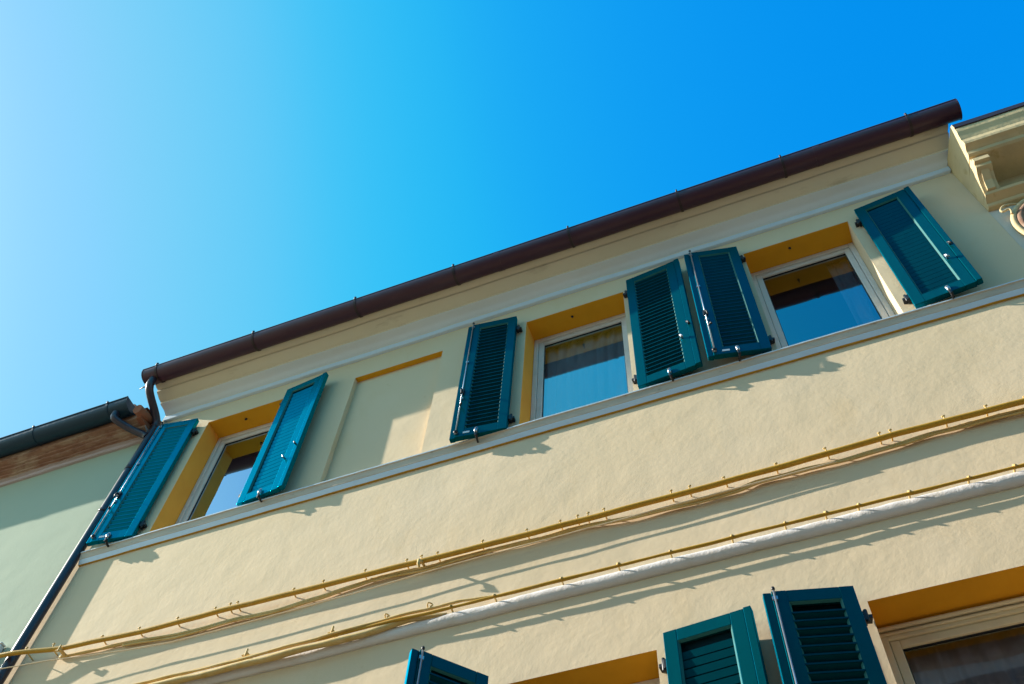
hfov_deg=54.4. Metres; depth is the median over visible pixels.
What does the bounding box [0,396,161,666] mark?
green house
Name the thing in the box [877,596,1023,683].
window
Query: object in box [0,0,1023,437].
sky
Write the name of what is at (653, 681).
window
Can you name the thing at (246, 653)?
wire bracket
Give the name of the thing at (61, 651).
wire bracket
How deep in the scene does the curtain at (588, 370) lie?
8.95 m
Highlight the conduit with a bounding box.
[0,396,1023,660]
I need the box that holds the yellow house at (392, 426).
[0,98,1023,683]
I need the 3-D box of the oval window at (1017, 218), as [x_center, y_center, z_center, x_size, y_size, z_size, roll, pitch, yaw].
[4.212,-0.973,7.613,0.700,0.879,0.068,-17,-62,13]
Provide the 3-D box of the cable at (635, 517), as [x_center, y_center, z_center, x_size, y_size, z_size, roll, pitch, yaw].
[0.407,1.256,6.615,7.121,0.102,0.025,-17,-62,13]
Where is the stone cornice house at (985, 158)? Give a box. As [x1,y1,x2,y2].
[947,102,1023,249]
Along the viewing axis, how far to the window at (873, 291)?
8.64 m
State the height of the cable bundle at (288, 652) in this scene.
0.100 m
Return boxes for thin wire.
[0,461,835,669]
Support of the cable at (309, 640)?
on the cable bundle at (288, 652)
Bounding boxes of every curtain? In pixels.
[543,328,627,416]
[826,259,880,325]
[905,627,1023,683]
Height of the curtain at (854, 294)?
1.760 m
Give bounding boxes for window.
[175,422,272,523]
[530,313,632,420]
[633,678,659,683]
[751,243,894,348]
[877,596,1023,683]
[1010,199,1023,235]
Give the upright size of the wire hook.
0.113 m
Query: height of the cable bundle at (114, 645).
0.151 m
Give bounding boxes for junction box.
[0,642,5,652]
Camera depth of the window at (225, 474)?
9.68 m
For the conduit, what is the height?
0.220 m
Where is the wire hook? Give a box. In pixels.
[417,558,425,567]
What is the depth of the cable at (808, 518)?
6.01 m
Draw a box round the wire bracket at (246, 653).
[241,648,251,658]
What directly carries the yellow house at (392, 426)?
on the ground
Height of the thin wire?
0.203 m
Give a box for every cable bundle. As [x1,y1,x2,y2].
[59,407,1023,657]
[149,613,446,683]
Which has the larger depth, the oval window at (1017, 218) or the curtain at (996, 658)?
the oval window at (1017, 218)
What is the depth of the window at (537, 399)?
9.24 m
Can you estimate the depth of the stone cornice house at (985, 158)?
8.30 m
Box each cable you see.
[122,411,1023,646]
[133,594,496,683]
[145,463,1023,683]
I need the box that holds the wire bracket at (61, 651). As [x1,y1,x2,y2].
[55,644,66,657]

